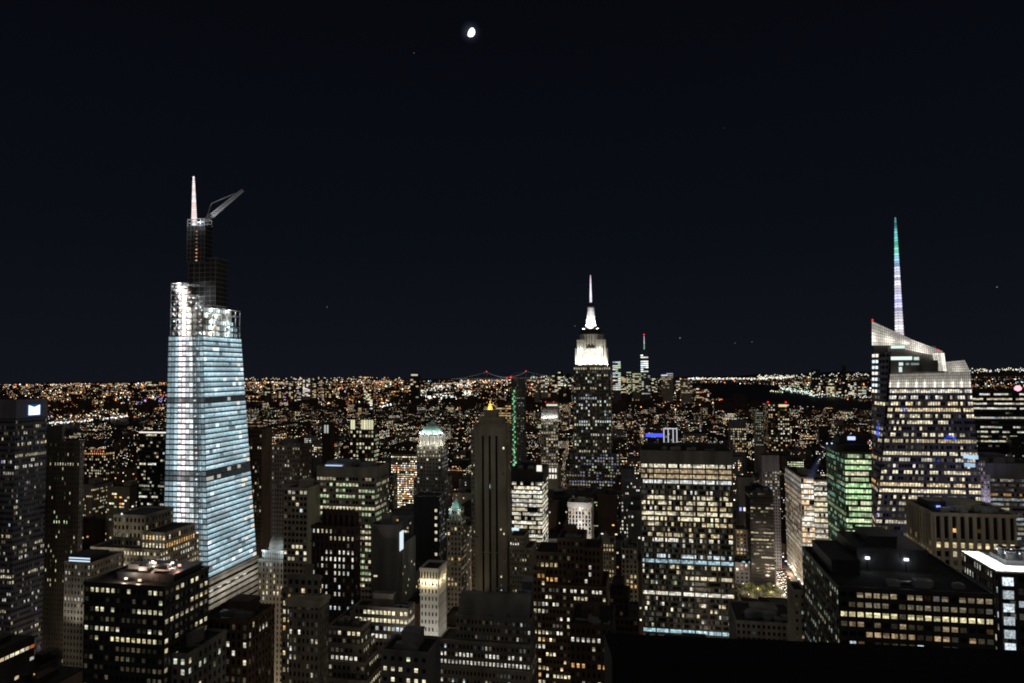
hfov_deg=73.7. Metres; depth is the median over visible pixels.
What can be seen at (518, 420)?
green lit tower
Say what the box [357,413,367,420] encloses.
city building
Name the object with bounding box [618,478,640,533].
city building
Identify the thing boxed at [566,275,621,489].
art deco skyscraper
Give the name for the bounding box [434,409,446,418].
city building
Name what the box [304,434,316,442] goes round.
city building
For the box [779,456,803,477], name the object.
city building
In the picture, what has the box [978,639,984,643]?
window
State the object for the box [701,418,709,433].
city building
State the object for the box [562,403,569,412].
city building
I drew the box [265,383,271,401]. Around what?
distant apartment tower
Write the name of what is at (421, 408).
city building
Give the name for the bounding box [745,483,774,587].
office by avenue
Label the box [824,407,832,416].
city building
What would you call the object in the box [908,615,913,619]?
window
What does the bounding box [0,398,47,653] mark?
banded tower
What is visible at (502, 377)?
suspension bridge
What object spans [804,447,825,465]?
city building
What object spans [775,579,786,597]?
pavement
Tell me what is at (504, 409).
amber lit block
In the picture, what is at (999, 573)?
floodlit roof block
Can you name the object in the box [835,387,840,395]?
distant tower
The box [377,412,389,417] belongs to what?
city building
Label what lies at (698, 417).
city building
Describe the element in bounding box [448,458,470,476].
city building
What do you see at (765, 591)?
park tree
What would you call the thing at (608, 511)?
city building
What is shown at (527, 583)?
city building
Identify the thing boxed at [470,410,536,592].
limestone tower
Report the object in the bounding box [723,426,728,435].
city building
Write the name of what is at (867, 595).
window
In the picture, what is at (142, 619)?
black cornered block
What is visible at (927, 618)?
window
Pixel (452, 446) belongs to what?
city building
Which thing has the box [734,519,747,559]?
lamp washed building
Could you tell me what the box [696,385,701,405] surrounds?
distant tower
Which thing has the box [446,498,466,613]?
teal capped tower
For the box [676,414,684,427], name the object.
city building
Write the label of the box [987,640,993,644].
window
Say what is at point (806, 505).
bright ribbon block
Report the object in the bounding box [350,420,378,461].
lit attic tower
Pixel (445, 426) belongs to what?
city building
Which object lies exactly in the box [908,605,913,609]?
window
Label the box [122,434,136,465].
city building
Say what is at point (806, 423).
city building
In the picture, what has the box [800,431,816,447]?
city building
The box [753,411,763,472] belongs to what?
pale grid tower
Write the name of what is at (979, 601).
window
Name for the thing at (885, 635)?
window
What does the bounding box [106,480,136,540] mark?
city building
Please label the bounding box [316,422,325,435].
city building
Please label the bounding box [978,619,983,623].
window
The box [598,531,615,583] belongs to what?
ornate loft tower
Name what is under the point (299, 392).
distant apartment tower
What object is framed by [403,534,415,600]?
city building
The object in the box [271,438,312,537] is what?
tall office behind
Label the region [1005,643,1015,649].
window
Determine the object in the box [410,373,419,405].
distant tower
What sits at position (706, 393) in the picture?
distant tower
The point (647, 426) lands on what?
city building
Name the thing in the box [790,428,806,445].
city building
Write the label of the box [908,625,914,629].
window
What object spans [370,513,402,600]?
plain dark block
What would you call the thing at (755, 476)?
city building
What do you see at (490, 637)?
stepped masonry block
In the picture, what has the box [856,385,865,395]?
distant tower
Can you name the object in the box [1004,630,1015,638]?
window
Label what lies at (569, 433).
city building
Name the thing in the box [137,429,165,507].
dark glass tower
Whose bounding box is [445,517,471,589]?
city building
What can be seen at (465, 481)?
city building
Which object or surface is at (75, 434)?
city building
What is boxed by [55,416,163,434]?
river water
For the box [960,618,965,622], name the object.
window
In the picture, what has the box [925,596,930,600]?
window
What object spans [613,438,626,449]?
city building
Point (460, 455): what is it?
city building
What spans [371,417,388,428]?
city building
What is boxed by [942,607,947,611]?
window
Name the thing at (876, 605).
window
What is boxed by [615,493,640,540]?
city building
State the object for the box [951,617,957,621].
window
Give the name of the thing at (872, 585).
dark office slab
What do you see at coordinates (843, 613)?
window
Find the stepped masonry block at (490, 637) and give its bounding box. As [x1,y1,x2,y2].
[441,587,537,682]
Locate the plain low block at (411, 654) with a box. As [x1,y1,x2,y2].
[379,625,440,682]
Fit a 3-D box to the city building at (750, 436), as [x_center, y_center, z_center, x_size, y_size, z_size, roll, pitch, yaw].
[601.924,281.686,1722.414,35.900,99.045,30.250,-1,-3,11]
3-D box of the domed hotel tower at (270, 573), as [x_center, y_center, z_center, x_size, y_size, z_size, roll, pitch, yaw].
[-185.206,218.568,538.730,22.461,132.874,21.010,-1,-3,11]
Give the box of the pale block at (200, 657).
[170,626,226,682]
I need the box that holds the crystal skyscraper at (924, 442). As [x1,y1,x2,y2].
[871,217,981,536]
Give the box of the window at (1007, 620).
[1004,617,1014,625]
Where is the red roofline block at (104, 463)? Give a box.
[84,449,119,480]
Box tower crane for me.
[197,189,243,224]
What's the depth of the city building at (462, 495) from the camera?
912.61 m
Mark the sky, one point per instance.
(730, 180)
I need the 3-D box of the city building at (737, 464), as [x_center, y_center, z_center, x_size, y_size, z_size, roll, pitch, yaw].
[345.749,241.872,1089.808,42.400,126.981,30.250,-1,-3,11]
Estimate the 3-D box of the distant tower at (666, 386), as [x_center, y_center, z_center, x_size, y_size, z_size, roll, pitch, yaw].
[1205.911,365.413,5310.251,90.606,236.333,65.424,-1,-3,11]
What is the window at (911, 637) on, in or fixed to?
in the dark office slab at (872, 585)
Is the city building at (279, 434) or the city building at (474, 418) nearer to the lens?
the city building at (279, 434)
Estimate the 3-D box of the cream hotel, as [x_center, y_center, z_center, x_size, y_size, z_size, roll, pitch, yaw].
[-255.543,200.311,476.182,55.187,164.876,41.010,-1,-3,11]
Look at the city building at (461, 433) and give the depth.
2151.19 m
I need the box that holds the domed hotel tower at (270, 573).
[257,534,282,682]
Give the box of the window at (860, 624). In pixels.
[858,622,863,626]
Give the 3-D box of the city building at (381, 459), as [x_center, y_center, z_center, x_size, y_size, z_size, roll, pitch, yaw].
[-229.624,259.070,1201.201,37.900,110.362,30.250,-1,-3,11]
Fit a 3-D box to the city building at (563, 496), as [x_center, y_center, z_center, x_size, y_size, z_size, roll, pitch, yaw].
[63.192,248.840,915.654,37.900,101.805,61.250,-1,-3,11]
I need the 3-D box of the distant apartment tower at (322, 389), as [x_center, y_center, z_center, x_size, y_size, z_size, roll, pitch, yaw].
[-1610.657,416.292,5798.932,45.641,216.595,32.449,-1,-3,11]
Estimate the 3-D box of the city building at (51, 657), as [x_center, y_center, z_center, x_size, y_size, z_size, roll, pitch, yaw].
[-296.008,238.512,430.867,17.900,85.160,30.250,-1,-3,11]
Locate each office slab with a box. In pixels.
[640,442,734,637]
[802,526,995,648]
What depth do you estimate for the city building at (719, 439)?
1771.68 m
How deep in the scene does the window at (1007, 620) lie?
284.04 m
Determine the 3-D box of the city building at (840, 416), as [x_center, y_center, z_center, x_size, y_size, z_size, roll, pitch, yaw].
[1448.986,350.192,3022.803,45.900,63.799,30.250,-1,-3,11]
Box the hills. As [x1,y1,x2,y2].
[673,370,1023,377]
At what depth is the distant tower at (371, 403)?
4185.48 m
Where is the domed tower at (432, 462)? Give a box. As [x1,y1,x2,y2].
[413,420,451,522]
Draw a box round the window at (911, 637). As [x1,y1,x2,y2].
[909,635,914,639]
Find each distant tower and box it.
[303,377,312,399]
[370,398,372,409]
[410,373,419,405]
[534,379,539,401]
[541,377,547,397]
[552,374,557,401]
[558,371,563,403]
[566,373,571,403]
[613,360,620,402]
[621,374,625,400]
[627,371,630,401]
[633,372,640,400]
[641,334,647,392]
[642,373,649,399]
[652,377,656,399]
[661,373,672,401]
[676,378,679,401]
[681,381,691,404]
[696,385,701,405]
[704,388,708,400]
[811,369,820,392]
[825,382,833,396]
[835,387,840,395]
[841,365,846,390]
[847,381,855,394]
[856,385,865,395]
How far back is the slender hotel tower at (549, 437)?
992.03 m
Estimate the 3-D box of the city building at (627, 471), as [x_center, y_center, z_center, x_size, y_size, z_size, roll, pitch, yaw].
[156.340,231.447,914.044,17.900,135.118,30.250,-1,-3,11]
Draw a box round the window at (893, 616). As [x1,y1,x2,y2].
[891,614,896,618]
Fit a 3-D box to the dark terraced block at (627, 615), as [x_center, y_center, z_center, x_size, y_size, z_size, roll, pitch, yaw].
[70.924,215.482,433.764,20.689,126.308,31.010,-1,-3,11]
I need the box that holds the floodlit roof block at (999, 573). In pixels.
[961,545,1023,649]
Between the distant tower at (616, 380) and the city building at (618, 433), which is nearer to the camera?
the city building at (618, 433)
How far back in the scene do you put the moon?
36217.68 m
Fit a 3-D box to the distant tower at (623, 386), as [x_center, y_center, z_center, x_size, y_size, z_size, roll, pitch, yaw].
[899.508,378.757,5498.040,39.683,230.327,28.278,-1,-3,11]
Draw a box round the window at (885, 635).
[883,633,888,637]
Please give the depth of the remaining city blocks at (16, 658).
2199.16 m
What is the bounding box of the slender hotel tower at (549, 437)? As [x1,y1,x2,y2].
[541,401,560,488]
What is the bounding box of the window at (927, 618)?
[925,616,930,620]
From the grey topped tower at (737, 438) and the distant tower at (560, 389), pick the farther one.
the distant tower at (560, 389)
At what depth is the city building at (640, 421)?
2207.30 m
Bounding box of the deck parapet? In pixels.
[604,633,1023,682]
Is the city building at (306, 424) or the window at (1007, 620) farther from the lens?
the city building at (306, 424)
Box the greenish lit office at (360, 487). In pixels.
[316,458,388,598]
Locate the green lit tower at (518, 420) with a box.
[510,371,526,466]
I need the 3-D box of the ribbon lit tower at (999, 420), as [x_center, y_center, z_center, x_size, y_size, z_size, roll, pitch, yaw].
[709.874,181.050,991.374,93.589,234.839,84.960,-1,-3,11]
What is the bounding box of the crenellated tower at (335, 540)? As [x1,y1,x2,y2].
[310,507,360,623]
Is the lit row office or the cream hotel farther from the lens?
the cream hotel
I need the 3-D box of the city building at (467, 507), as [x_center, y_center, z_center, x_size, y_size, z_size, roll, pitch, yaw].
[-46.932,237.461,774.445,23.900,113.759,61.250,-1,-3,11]
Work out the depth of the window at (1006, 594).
284.53 m
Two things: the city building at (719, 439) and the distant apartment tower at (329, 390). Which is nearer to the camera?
the city building at (719, 439)
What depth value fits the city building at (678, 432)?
2053.94 m
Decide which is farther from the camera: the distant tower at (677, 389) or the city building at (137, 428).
the distant tower at (677, 389)
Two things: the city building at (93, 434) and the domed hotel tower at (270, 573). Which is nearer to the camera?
the domed hotel tower at (270, 573)
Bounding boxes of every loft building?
[328,606,380,682]
[621,538,638,601]
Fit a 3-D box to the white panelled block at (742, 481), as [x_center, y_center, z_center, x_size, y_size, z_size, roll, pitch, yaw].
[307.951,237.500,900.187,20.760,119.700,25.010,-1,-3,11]
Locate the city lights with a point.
(506, 380)
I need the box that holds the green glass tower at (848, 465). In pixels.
[826,435,870,539]
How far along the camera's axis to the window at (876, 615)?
255.24 m
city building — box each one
[34,647,62,674]
[69,430,83,437]
[79,422,89,430]
[81,430,103,438]
[83,478,112,541]
[86,444,105,449]
[90,420,110,430]
[100,429,121,438]
[106,436,121,449]
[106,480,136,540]
[109,526,113,539]
[113,440,127,466]
[115,466,136,484]
[122,432,137,456]
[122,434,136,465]
[132,424,143,431]
[141,417,155,425]
[143,424,157,430]
[153,424,162,428]
[246,408,256,420]
[247,424,265,427]
[263,418,282,425]
[272,427,286,444]
[287,427,311,441]
[300,422,312,434]
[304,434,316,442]
[311,439,339,464]
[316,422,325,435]
[319,416,333,423]
[338,422,350,439]
[339,408,346,420]
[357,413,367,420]
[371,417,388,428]
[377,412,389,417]
[379,427,388,438]
[379,457,390,472]
[386,418,402,428]
[389,442,418,457]
[391,452,416,507]
[392,510,412,534]
[393,420,406,437]
[395,429,415,442]
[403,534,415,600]
[408,422,424,434]
[408,589,419,625]
[410,435,418,441]
[416,561,426,591]
[417,404,425,414]
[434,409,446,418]
[436,421,450,438]
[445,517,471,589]
[445,535,468,589]
[446,439,456,453]
[447,611,457,627]
[448,454,454,463]
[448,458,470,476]
[448,470,462,490]
[451,450,465,460]
[453,427,468,442]
[453,487,470,504]
[459,474,470,489]
[461,500,470,519]
[471,413,483,429]
[518,576,532,596]
[533,448,565,487]
[548,488,574,528]
[548,498,560,532]
[548,533,558,541]
[558,437,567,458]
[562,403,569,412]
[564,428,573,452]
[574,487,594,508]
[592,538,621,574]
[597,489,617,535]
[612,428,625,438]
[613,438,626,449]
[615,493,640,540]
[616,447,628,465]
[617,419,624,428]
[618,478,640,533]
[621,464,634,494]
[626,418,633,431]
[626,431,639,448]
[627,456,638,478]
[627,505,640,552]
[629,444,644,455]
[634,417,645,442]
[638,553,642,634]
[639,413,653,424]
[641,424,657,443]
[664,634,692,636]
[668,425,679,442]
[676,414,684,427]
[680,429,687,442]
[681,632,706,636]
[683,432,706,442]
[694,414,706,424]
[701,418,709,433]
[715,435,728,444]
[722,412,736,423]
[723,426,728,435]
[732,453,742,507]
[746,433,753,453]
[747,468,753,474]
[751,473,783,482]
[758,478,785,532]
[758,597,786,604]
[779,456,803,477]
[781,539,786,559]
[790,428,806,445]
[790,446,805,460]
[797,418,812,430]
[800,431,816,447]
[804,442,818,447]
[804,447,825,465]
[804,463,826,478]
[816,422,828,446]
[817,417,828,426]
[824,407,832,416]
[832,419,841,434]
[833,413,845,419]
[839,424,861,434]
[840,409,852,418]
[859,408,871,417]
[862,434,871,454]
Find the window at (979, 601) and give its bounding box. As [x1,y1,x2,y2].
[977,599,982,603]
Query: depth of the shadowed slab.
693.80 m
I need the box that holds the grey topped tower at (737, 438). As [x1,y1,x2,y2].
[728,420,746,474]
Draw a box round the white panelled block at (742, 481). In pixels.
[735,474,753,523]
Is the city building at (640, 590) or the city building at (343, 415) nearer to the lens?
the city building at (640, 590)
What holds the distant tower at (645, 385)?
on the ground
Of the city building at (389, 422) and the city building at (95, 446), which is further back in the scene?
the city building at (389, 422)
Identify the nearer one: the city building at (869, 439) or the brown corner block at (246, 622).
the brown corner block at (246, 622)
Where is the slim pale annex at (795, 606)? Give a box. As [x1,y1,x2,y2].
[786,580,804,640]
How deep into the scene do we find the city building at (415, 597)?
505.10 m
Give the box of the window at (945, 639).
[943,637,949,641]
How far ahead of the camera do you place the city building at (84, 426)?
2691.22 m
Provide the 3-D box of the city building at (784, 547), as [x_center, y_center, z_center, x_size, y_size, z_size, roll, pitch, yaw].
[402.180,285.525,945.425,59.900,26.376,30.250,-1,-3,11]
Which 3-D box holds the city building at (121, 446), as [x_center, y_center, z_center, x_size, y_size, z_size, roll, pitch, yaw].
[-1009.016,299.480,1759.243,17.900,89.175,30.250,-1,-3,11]
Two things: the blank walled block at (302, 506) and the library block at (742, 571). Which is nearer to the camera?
the blank walled block at (302, 506)
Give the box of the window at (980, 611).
[977,609,983,613]
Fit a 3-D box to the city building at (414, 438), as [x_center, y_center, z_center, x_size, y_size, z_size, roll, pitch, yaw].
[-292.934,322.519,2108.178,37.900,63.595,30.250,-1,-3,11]
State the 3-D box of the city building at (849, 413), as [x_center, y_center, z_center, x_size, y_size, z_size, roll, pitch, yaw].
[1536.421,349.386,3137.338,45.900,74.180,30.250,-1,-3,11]
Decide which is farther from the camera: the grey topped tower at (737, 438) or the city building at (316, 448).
the city building at (316, 448)
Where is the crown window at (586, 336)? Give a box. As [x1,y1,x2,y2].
[579,336,603,363]
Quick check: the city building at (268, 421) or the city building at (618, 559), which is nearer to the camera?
the city building at (618, 559)
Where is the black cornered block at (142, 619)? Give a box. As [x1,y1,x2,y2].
[82,559,209,682]
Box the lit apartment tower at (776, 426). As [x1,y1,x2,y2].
[763,401,789,467]
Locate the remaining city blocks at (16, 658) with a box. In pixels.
[0,402,871,682]
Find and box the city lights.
[2,367,1023,431]
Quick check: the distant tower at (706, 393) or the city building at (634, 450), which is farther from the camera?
the distant tower at (706, 393)
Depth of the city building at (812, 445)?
1981.41 m
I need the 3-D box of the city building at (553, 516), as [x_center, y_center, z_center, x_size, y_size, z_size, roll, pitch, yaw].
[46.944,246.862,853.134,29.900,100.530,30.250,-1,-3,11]
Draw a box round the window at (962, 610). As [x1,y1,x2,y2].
[960,608,965,612]
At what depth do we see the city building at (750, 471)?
1479.49 m
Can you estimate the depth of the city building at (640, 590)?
630.04 m
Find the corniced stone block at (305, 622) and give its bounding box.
[280,564,330,682]
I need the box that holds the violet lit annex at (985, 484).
[978,459,990,503]
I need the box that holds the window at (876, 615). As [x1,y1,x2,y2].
[874,613,879,617]
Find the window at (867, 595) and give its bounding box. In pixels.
[865,593,870,597]
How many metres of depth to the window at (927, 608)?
252.05 m
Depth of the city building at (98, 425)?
2532.27 m
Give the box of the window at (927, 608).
[925,606,930,610]
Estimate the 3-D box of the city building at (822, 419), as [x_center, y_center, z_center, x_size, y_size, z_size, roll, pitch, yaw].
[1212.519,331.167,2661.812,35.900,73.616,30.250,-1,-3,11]
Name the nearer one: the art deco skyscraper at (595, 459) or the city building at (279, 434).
the art deco skyscraper at (595, 459)
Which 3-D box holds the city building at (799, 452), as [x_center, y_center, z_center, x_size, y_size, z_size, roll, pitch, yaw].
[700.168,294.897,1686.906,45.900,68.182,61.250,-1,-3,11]
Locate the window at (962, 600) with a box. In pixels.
[959,598,965,602]
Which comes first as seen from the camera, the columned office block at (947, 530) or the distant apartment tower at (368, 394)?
the columned office block at (947, 530)
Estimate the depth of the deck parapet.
5.38 m
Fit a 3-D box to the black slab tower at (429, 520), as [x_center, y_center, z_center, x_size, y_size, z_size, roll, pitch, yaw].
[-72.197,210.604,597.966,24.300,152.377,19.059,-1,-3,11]
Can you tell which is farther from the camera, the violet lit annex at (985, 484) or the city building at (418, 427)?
the city building at (418, 427)
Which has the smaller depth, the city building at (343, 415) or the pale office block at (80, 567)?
the pale office block at (80, 567)
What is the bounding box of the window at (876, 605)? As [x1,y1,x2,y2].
[874,603,879,607]
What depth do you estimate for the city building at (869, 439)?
1702.13 m
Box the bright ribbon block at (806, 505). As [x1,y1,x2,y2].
[785,466,827,584]
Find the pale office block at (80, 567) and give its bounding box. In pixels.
[62,549,123,666]
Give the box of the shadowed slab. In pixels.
[247,427,272,567]
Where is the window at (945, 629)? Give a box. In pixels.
[943,627,948,631]
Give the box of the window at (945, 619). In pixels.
[943,617,948,621]
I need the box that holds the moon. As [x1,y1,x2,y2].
[466,27,474,36]
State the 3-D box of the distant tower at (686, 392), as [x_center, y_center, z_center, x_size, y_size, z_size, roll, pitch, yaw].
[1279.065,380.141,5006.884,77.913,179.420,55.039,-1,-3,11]
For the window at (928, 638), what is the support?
in the dark office slab at (872, 585)
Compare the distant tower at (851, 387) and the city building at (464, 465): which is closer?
the city building at (464, 465)
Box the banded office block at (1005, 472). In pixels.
[978,452,1023,549]
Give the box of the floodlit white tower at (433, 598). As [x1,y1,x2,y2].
[419,560,446,636]
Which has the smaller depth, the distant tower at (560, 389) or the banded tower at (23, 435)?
the banded tower at (23, 435)
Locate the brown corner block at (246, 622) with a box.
[208,594,274,682]
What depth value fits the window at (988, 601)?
248.35 m
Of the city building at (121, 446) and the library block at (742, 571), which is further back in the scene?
the city building at (121, 446)
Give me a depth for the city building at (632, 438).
1813.58 m
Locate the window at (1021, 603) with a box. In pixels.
[1019,601,1023,607]
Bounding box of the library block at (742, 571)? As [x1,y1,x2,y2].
[734,556,775,584]
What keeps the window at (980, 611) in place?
in the dark office slab at (872, 585)
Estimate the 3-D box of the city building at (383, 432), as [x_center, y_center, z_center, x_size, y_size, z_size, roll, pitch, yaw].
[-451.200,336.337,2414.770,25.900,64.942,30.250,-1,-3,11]
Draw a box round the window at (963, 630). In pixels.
[960,628,966,632]
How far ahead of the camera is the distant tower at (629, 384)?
5635.41 m
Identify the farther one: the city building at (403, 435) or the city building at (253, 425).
the city building at (253, 425)
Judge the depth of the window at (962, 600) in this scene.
250.00 m
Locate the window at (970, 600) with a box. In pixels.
[968,598,973,602]
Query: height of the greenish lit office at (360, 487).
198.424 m
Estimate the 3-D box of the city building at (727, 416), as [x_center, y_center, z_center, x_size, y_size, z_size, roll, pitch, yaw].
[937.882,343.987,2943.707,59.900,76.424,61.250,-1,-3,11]
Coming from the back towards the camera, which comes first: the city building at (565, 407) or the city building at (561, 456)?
the city building at (565, 407)
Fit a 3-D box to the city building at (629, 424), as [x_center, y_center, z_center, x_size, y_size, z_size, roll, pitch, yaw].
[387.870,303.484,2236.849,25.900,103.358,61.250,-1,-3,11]
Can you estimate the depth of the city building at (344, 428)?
2260.36 m
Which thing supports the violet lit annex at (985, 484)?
on the ground
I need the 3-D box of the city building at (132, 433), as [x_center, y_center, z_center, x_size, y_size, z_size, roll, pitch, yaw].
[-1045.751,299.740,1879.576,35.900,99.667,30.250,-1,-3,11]
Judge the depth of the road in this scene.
850.04 m
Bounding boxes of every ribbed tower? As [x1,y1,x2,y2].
[42,426,84,650]
[567,497,593,538]
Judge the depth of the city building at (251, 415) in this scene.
3434.14 m
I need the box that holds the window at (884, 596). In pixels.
[882,594,887,598]
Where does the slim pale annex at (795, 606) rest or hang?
on the ground
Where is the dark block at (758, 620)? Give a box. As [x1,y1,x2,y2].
[728,600,787,640]
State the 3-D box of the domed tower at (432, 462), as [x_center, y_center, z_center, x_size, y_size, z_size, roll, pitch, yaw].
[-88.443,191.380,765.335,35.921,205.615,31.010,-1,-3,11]
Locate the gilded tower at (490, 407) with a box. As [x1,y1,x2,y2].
[478,400,493,421]
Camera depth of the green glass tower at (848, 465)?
647.00 m
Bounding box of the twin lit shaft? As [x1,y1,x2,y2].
[322,423,334,463]
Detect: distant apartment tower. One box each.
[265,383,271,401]
[277,384,282,401]
[284,379,289,401]
[289,382,294,400]
[297,385,301,401]
[312,381,316,398]
[319,378,325,401]
[327,385,331,396]
[364,389,372,402]
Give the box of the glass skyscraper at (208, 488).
[164,176,258,610]
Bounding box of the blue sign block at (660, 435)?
[645,428,676,442]
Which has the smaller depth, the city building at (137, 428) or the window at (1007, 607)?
the window at (1007, 607)
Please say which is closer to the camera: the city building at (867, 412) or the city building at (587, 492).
the city building at (587, 492)
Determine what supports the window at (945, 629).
in the dark office slab at (872, 585)
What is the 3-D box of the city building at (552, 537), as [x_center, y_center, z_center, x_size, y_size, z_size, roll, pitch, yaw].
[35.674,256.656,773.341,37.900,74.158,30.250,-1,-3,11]
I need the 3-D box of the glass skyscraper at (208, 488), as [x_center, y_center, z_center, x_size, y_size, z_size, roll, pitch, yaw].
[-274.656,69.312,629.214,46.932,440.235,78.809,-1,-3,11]
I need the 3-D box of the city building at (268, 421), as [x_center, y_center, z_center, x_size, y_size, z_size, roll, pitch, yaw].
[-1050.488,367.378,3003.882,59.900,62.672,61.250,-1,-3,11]
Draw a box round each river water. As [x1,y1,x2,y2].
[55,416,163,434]
[692,383,871,410]
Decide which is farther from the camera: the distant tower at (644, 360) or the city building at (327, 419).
the distant tower at (644, 360)
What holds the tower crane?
on the glass skyscraper at (208, 488)
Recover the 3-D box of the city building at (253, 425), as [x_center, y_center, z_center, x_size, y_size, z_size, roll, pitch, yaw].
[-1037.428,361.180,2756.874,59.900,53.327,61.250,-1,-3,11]
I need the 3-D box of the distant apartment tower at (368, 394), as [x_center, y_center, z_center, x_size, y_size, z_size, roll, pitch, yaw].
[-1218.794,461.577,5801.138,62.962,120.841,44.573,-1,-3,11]
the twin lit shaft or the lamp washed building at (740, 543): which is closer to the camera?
the lamp washed building at (740, 543)
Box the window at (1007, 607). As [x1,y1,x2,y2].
[1003,604,1014,611]
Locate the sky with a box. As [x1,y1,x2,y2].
[0,0,1023,383]
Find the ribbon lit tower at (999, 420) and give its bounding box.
[972,386,1023,459]
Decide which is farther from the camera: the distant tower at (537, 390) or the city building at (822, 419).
the distant tower at (537, 390)
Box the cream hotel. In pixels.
[90,506,198,565]
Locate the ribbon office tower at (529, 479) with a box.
[511,460,548,546]
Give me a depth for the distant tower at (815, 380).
7580.59 m
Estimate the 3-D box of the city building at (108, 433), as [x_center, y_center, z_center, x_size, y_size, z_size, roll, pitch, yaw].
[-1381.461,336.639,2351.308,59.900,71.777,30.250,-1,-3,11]
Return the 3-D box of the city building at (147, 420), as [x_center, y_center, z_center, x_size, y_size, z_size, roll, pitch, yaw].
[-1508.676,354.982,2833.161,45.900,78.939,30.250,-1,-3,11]
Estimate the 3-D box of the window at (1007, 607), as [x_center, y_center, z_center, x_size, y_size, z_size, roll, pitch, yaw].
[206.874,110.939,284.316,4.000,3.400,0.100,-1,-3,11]
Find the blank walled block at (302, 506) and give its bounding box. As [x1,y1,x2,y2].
[283,478,320,586]
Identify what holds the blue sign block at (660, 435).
on the ground
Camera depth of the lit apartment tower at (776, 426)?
1489.50 m
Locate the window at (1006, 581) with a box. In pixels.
[1002,577,1013,585]
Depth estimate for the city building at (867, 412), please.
3330.24 m
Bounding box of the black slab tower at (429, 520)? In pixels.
[413,492,445,560]
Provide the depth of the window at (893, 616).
254.12 m
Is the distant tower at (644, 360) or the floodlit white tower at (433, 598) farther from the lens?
the distant tower at (644, 360)
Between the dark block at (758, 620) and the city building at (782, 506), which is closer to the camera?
the dark block at (758, 620)
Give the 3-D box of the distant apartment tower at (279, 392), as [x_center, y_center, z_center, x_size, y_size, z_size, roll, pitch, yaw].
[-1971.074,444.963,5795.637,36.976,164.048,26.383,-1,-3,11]
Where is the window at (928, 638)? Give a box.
[926,636,931,640]
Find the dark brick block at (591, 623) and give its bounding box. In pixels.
[569,601,615,682]
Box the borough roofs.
[0,380,1023,417]
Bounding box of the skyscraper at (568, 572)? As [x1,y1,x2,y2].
[532,524,609,682]
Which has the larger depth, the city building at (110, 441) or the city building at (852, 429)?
the city building at (852, 429)
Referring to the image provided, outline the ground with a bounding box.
[0,376,1023,600]
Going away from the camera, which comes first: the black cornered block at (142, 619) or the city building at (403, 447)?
the black cornered block at (142, 619)
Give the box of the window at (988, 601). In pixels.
[986,599,991,603]
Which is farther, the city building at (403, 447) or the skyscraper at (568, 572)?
the city building at (403, 447)
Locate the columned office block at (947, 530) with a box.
[905,496,1018,573]
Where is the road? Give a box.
[776,569,790,594]
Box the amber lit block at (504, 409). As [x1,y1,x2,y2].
[496,404,510,421]
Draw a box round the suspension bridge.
[452,371,557,381]
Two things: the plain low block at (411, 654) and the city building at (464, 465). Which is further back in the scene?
the city building at (464, 465)
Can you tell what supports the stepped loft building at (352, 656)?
on the ground
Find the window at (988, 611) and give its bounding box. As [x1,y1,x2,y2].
[986,609,992,613]
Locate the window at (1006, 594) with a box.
[1003,590,1013,598]
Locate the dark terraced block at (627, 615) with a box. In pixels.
[610,575,639,634]
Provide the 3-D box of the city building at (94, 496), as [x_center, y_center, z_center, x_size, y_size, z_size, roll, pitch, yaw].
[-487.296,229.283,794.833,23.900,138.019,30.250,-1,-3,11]
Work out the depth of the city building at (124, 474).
1013.61 m
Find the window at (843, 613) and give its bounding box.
[841,611,846,615]
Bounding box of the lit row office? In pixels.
[354,590,414,666]
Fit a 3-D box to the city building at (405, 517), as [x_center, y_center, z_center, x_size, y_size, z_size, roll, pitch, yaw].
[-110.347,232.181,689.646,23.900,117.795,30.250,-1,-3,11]
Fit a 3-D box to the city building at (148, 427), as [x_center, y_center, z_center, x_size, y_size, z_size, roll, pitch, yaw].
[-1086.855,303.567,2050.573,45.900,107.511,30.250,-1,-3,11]
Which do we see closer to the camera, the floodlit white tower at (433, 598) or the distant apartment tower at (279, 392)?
the floodlit white tower at (433, 598)
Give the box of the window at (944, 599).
[942,597,947,601]
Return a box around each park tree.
[747,587,757,597]
[759,587,770,595]
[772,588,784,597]
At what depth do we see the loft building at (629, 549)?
590.49 m
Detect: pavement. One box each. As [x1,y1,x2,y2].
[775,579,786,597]
[782,560,796,580]
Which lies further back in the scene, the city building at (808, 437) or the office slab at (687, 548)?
the city building at (808, 437)
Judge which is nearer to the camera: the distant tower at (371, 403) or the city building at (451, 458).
the city building at (451, 458)
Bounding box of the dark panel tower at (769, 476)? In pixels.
[758,453,781,569]
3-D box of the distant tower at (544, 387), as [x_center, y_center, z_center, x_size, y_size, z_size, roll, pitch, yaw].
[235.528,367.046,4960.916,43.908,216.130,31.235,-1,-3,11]

